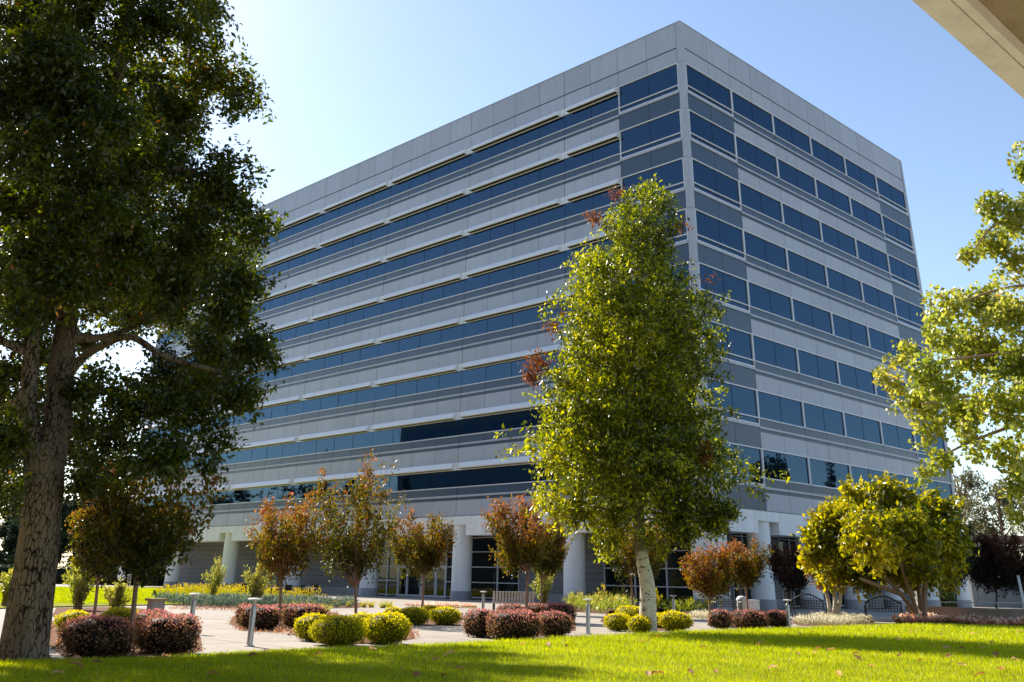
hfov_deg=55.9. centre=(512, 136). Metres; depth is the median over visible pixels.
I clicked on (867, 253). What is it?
window
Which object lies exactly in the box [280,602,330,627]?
clipped bush
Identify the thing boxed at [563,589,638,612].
lily border
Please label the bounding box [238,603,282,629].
clipped bush
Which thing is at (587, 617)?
bollard light
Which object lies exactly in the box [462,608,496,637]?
clipped bush
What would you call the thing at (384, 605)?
grass tuft
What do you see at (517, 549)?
crape myrtle tree
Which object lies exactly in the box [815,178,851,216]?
window
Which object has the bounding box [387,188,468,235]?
window
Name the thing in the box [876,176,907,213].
window
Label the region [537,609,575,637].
clipped bush
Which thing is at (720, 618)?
clipped bush
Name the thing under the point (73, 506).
background tree
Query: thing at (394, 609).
clipped bush
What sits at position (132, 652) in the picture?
leaf litter
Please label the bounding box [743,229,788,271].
window
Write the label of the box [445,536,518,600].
storefront window
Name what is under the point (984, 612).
retaining wall
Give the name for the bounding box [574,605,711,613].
planting bed
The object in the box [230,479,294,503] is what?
window
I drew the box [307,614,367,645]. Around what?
clipped bush
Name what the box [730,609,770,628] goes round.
clipped bush
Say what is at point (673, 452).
birch tree
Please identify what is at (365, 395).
window
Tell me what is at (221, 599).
lavender border
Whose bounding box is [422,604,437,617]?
clipped bush
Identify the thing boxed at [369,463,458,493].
window
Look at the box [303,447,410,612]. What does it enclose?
crape myrtle tree
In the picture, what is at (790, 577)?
crape myrtle tree
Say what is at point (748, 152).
window
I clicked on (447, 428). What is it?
window
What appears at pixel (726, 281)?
window
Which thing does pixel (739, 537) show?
storefront window
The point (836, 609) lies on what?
tree
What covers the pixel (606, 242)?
window
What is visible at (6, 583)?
willowy shrub
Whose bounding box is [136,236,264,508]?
window
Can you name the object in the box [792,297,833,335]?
window
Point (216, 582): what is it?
willowy shrub
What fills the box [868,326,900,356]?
window
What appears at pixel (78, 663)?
fallen leaf
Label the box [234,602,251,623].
clipped bush
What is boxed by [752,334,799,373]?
window
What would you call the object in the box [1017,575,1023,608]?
leaning pole
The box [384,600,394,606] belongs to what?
grass tuft
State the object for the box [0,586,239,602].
grass
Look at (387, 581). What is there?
storefront window
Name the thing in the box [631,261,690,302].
window
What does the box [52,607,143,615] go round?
planting bed
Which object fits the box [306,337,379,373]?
window
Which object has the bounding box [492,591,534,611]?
slatted bench
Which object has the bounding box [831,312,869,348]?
window
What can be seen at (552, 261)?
window
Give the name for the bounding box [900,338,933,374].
window
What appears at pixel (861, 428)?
window
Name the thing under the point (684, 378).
window
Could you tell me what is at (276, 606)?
clipped bush
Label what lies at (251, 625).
bollard light
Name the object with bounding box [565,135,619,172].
window
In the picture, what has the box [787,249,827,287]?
window
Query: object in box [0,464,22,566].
background tree
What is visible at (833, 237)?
window
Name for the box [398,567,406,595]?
door
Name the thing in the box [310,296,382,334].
window
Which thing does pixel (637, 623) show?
clipped bush
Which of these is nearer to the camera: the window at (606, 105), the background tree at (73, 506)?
the window at (606, 105)
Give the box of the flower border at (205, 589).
[155,582,325,597]
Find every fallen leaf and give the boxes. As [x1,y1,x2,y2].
[70,655,81,659]
[70,661,83,666]
[206,671,220,674]
[412,671,422,675]
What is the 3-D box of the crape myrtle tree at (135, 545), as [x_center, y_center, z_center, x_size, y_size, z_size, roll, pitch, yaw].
[-7.656,8.506,20.119,3.214,4.111,3.563,5,-25,-9]
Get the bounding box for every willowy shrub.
[0,569,12,605]
[60,556,102,609]
[102,577,132,608]
[201,556,227,595]
[240,562,275,603]
[529,571,556,603]
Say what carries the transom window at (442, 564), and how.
in the office building
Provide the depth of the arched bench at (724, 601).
50.69 m
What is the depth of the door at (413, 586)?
84.25 m
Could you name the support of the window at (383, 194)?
in the office building
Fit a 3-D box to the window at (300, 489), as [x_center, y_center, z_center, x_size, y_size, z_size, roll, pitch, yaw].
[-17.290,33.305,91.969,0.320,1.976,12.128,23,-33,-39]
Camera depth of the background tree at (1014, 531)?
118.82 m
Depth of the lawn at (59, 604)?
47.36 m
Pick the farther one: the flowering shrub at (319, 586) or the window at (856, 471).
the window at (856, 471)
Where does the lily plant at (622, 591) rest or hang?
on the planting bed at (611, 610)
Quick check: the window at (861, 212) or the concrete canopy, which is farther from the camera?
the window at (861, 212)
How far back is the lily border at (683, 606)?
56.46 m
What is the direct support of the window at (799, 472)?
in the office building
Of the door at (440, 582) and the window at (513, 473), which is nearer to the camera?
the window at (513, 473)
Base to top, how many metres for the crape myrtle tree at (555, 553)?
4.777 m
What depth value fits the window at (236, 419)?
108.46 m
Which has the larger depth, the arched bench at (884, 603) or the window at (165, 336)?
the window at (165, 336)
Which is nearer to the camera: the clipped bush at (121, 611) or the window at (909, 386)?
the clipped bush at (121, 611)
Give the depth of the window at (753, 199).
78.87 m
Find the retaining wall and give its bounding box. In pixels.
[904,605,1023,618]
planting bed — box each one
[49,621,201,659]
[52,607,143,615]
[173,595,364,607]
[229,613,336,631]
[292,627,414,643]
[402,608,462,624]
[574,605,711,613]
[601,609,666,629]
[791,621,875,626]
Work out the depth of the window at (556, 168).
85.93 m
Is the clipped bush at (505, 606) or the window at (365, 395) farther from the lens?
the window at (365, 395)
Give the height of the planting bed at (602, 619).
0.001 m
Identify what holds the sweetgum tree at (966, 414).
on the lawn at (489, 671)
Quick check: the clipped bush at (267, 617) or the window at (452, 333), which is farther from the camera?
the window at (452, 333)
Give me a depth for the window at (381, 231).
101.82 m
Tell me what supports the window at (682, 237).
in the office building
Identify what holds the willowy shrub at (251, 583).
on the planting bed at (342, 606)
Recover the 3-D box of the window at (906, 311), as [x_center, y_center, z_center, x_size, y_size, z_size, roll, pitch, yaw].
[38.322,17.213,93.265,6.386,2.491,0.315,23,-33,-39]
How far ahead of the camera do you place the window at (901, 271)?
95.04 m
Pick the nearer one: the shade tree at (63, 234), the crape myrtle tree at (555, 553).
the shade tree at (63, 234)
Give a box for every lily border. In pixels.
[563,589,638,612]
[656,595,713,611]
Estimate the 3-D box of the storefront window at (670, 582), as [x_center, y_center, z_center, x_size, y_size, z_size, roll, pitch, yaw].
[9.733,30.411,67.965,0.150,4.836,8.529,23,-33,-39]
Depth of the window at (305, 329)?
104.80 m
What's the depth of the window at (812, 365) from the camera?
77.79 m
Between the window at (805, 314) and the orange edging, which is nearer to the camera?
the orange edging
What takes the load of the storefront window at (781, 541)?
in the office building
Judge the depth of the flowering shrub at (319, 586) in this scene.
69.24 m
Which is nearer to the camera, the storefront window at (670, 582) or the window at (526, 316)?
the storefront window at (670, 582)
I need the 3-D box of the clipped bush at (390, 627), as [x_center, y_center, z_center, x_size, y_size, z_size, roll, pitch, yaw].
[-3.200,12.366,24.333,1.222,0.790,1.508,23,-33,-39]
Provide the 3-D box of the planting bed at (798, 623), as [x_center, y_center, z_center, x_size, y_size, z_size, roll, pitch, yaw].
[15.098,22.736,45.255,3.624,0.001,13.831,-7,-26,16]
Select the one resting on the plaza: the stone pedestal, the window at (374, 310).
the stone pedestal
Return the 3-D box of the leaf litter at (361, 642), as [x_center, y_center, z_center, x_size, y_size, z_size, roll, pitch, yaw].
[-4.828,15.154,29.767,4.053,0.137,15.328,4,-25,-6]
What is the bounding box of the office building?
[117,20,971,610]
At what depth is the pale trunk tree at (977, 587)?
68.07 m
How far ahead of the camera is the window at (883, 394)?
84.81 m
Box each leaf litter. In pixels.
[50,622,205,658]
[169,606,237,609]
[226,611,337,634]
[286,623,420,644]
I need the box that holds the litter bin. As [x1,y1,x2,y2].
[736,596,746,609]
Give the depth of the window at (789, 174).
84.66 m
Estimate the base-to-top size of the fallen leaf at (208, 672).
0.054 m
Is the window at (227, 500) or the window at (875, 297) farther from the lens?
the window at (227, 500)
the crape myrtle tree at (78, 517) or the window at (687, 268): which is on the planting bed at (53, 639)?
the crape myrtle tree at (78, 517)
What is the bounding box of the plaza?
[0,583,1022,659]
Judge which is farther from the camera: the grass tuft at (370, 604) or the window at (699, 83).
the window at (699, 83)
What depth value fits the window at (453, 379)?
87.01 m
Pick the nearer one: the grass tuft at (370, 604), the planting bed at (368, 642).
the planting bed at (368, 642)
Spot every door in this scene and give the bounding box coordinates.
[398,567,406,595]
[407,569,419,596]
[421,567,434,597]
[436,567,444,597]
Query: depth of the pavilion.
91.48 m
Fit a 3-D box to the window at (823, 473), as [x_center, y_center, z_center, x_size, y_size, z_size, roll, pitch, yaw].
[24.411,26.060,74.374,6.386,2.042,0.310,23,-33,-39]
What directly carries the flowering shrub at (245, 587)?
on the lawn at (59, 604)
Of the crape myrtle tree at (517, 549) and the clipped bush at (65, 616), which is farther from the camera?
the crape myrtle tree at (517, 549)
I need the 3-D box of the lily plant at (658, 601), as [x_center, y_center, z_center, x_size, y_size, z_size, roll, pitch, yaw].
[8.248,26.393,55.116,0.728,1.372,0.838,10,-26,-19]
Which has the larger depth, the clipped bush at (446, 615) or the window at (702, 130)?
the window at (702, 130)
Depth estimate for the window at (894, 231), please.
96.74 m
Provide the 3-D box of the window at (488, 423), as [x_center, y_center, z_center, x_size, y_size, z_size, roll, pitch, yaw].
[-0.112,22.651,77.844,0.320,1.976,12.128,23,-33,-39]
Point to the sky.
(350, 82)
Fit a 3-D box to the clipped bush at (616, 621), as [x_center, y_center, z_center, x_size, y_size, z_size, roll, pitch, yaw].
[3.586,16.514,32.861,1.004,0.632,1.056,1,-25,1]
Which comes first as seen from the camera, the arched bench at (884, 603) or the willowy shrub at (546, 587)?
the arched bench at (884, 603)
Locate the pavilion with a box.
[967,535,1023,607]
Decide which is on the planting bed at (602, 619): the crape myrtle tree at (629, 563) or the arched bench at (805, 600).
the crape myrtle tree at (629, 563)
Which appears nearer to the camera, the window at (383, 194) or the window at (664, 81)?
the window at (664, 81)
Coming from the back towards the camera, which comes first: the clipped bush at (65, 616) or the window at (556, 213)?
the window at (556, 213)
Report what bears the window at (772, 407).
in the office building
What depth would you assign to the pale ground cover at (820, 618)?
43.24 m
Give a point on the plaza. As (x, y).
(218, 634)
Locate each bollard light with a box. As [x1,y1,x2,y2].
[189,593,200,618]
[244,598,261,646]
[480,591,485,607]
[583,598,592,634]
[670,595,675,611]
[783,599,790,627]
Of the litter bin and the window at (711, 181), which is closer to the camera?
the litter bin
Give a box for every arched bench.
[708,593,741,610]
[790,593,826,616]
[864,595,902,615]
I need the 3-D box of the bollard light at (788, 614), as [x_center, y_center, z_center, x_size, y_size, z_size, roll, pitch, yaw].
[10.720,18.564,37.554,0.330,1.020,0.330,23,-33,-39]
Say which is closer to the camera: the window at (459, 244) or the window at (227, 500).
the window at (459, 244)
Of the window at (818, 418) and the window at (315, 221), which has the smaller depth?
the window at (818, 418)
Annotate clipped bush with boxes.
[53,609,88,629]
[55,613,138,657]
[102,607,139,623]
[132,611,202,653]
[134,607,174,639]
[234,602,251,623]
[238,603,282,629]
[268,603,292,619]
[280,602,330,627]
[293,612,326,640]
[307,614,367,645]
[348,611,374,633]
[363,611,412,644]
[382,606,401,614]
[398,606,429,624]
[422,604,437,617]
[428,606,462,624]
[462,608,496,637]
[484,608,543,639]
[494,603,526,612]
[528,602,546,614]
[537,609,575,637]
[542,602,576,623]
[603,612,630,630]
[614,605,639,617]
[626,614,652,633]
[657,610,693,630]
[657,612,663,627]
[707,608,732,628]
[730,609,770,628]
[767,609,791,627]
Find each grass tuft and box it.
[360,600,367,607]
[367,600,375,607]
[378,600,387,607]
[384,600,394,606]
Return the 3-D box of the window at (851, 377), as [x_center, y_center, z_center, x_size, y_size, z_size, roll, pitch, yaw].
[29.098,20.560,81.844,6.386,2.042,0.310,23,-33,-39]
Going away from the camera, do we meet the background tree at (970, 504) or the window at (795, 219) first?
the window at (795, 219)
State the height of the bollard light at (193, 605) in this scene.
1.020 m
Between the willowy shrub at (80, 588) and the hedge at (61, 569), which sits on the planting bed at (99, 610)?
the willowy shrub at (80, 588)
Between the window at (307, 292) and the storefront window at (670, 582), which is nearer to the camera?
the storefront window at (670, 582)
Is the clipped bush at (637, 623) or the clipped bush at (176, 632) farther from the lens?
the clipped bush at (637, 623)
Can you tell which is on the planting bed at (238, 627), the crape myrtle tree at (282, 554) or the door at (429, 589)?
the crape myrtle tree at (282, 554)
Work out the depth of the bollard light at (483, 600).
44.37 m
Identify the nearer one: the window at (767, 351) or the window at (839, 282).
the window at (767, 351)
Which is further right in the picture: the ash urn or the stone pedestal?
the ash urn
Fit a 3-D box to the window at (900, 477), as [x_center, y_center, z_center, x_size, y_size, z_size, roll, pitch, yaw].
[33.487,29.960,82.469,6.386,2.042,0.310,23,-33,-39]
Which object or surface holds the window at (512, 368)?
in the office building
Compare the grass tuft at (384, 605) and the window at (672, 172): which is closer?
the grass tuft at (384, 605)
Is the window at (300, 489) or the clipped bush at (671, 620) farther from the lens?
the window at (300, 489)
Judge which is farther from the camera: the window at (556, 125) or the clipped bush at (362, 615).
the window at (556, 125)
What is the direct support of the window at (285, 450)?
in the office building
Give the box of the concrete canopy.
[912,0,1023,97]
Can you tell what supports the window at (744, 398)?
in the office building
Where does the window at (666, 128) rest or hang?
in the office building
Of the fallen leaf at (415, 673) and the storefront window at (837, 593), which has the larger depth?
the storefront window at (837, 593)
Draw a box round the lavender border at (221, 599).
[151,590,360,606]
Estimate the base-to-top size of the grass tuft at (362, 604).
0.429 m
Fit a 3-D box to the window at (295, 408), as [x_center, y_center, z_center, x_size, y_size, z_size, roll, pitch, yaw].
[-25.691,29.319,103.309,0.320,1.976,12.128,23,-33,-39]
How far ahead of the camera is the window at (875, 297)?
89.33 m
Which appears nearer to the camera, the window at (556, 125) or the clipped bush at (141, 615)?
the clipped bush at (141, 615)
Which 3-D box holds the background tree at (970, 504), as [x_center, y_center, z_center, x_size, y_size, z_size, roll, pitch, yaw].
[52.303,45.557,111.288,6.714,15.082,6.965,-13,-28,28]
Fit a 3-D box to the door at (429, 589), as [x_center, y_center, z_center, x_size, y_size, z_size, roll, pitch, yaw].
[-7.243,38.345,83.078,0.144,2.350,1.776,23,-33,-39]
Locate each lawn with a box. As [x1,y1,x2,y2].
[0,587,227,608]
[0,626,1023,681]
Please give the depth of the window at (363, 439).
93.21 m
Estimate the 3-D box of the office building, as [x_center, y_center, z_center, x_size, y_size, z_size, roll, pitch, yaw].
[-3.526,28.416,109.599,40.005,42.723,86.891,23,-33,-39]
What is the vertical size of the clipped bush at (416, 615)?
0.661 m
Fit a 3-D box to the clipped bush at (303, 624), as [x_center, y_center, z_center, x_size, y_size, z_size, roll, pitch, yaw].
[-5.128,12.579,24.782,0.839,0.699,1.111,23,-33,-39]
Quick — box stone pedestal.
[145,598,168,611]
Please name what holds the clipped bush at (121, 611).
on the planting bed at (53, 639)
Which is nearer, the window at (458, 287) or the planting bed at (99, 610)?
the planting bed at (99, 610)
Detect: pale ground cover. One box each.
[687,608,712,619]
[791,611,874,624]
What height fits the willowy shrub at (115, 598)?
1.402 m
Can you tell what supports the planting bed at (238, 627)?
on the plaza
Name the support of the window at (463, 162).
in the office building
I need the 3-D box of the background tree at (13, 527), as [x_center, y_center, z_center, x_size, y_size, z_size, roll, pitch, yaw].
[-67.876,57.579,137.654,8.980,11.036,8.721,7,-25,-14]
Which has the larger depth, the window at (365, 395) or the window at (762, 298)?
the window at (365, 395)
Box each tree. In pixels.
[0,0,295,660]
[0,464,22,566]
[0,541,13,565]
[3,508,67,564]
[61,494,93,568]
[65,448,228,654]
[65,499,120,614]
[242,490,336,619]
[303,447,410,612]
[384,505,456,606]
[480,493,546,609]
[494,173,789,633]
[527,515,571,603]
[602,521,670,605]
[678,541,739,624]
[715,531,774,608]
[765,541,811,612]
[789,469,978,618]
[797,547,849,614]
[871,140,1023,525]
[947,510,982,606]
[953,465,992,575]
[966,575,980,604]
[971,479,1023,545]
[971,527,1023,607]
[998,501,1023,535]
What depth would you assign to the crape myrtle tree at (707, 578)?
39.10 m
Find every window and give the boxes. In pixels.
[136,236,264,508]
[179,485,231,506]
[184,445,237,468]
[187,414,241,433]
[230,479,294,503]
[235,436,299,463]
[240,395,303,424]
[247,355,307,384]
[256,279,316,314]
[261,243,319,277]
[267,208,323,245]
[268,316,312,343]
[293,475,368,499]
[298,425,372,455]
[302,380,376,413]
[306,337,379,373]
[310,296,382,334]
[314,256,385,296]
[318,218,388,259]
[322,180,391,224]
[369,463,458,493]
[371,412,460,446]
[375,364,461,401]
[378,317,463,357]
[378,538,398,595]
[381,272,465,315]
[384,229,467,274]
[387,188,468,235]
[390,148,470,197]
[396,537,448,597]
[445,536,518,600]
[457,460,566,487]
[459,400,564,435]
[461,343,565,386]
[463,292,565,338]
[465,244,565,292]
[466,197,565,249]
[468,152,564,206]
[470,109,564,166]
[564,93,618,129]
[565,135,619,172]
[565,178,621,218]
[565,236,622,265]
[565,291,624,315]
[603,534,692,605]
[618,62,678,112]
[619,109,681,158]
[621,157,684,203]
[626,208,687,251]
[628,378,698,413]
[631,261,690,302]
[685,62,732,114]
[689,109,736,160]
[692,158,741,209]
[694,208,745,259]
[698,262,749,311]
[702,319,754,366]
[706,377,759,424]
[714,440,764,484]
[729,533,750,608]
[731,90,774,134]
[735,134,778,178]
[739,181,783,223]
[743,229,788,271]
[748,281,793,321]
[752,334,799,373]
[757,390,804,427]
[762,448,810,484]
[773,114,811,155]
[777,157,817,198]
[778,537,799,607]
[782,202,822,241]
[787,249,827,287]
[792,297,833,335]
[797,348,839,385]
[803,401,846,436]
[808,457,851,490]
[810,136,846,175]
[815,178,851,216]
[820,221,857,258]
[826,266,863,302]
[828,586,844,606]
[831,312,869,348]
[837,361,876,395]
[844,157,878,193]
[844,412,883,445]
[850,197,883,232]
[850,465,887,488]
[856,238,889,273]
[861,281,896,315]
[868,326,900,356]
[875,377,907,402]
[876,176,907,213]
[880,421,916,452]
[882,214,913,251]
[888,254,920,291]
[888,472,922,498]
[894,295,925,331]
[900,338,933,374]
[907,384,940,415]
[914,429,945,460]
[921,478,955,511]
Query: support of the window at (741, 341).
in the office building
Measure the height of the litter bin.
0.970 m
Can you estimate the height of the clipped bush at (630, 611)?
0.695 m
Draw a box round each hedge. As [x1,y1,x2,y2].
[0,564,165,585]
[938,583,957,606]
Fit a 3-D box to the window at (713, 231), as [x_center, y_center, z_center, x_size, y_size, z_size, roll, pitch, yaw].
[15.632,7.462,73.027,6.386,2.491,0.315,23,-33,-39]
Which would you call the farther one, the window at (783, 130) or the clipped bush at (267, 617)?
the window at (783, 130)
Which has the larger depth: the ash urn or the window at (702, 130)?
the window at (702, 130)
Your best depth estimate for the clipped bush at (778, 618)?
37.73 m
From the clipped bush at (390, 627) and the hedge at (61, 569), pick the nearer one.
the clipped bush at (390, 627)
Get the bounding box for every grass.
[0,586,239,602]
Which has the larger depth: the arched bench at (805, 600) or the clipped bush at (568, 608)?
the arched bench at (805, 600)
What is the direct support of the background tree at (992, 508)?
on the plaza
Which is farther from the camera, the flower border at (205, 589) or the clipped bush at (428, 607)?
the flower border at (205, 589)
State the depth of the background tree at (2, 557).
138.25 m
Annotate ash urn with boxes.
[748,600,759,610]
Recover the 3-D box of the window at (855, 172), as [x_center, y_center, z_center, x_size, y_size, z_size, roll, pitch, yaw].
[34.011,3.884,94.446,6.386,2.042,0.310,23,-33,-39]
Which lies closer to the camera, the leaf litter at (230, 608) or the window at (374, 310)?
the leaf litter at (230, 608)
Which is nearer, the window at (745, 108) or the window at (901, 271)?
the window at (745, 108)
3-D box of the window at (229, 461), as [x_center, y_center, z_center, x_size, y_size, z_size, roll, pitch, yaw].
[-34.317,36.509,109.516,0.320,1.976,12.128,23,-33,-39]
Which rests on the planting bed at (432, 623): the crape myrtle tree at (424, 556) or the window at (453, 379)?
the crape myrtle tree at (424, 556)
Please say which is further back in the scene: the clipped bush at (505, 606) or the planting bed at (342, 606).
the planting bed at (342, 606)
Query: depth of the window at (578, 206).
78.73 m
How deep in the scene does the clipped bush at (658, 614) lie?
35.39 m
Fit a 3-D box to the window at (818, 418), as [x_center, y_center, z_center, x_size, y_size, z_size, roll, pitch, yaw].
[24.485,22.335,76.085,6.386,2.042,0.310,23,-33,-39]
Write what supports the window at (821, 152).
in the office building
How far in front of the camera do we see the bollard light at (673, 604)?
43.48 m
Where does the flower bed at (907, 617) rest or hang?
on the planting bed
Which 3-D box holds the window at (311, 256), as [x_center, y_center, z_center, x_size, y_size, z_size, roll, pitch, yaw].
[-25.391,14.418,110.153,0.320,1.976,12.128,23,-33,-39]
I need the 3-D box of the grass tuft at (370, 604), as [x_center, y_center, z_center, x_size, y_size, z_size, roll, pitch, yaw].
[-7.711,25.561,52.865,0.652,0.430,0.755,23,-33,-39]
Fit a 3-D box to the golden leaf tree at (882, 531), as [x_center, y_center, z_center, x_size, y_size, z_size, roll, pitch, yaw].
[18.295,19.795,46.750,12.520,6.944,7.655,23,-33,-39]
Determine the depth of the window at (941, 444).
87.37 m
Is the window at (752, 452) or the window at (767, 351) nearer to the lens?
the window at (752, 452)
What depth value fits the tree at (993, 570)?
65.33 m
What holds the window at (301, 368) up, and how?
in the office building
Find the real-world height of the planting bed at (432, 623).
0.001 m
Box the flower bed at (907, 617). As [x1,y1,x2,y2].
[891,611,1023,625]
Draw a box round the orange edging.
[404,601,477,607]
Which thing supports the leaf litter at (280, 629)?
on the planting bed at (238, 627)
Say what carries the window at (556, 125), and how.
in the office building
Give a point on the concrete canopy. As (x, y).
(989, 34)
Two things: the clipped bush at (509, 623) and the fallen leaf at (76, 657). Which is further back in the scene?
the clipped bush at (509, 623)
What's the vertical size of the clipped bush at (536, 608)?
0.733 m
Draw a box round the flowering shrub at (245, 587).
[236,584,246,594]
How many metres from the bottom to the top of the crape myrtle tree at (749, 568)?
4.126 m
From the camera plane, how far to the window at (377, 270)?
100.10 m
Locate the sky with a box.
[0,0,1023,585]
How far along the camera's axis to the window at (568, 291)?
76.75 m
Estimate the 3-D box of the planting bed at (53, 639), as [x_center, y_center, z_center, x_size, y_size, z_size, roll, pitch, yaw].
[-11.471,14.321,28.095,3.999,0.001,23.606,10,-26,-19]
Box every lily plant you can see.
[597,585,607,603]
[612,584,628,595]
[655,588,662,611]
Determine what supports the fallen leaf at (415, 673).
on the lawn at (489, 671)
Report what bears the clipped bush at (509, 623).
on the plaza
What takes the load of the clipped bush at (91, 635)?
on the planting bed at (53, 639)
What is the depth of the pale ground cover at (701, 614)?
47.15 m
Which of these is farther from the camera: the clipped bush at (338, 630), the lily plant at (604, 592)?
the lily plant at (604, 592)
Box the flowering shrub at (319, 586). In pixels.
[317,585,326,595]
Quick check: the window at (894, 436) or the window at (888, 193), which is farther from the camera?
the window at (888, 193)
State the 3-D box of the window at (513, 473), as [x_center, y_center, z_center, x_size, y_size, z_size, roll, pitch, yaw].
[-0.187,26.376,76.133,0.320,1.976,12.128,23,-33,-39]
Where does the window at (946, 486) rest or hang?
in the office building
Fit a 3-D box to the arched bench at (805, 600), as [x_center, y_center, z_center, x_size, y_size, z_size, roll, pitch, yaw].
[15.552,24.618,50.686,1.760,1.155,0.645,-13,-28,28]

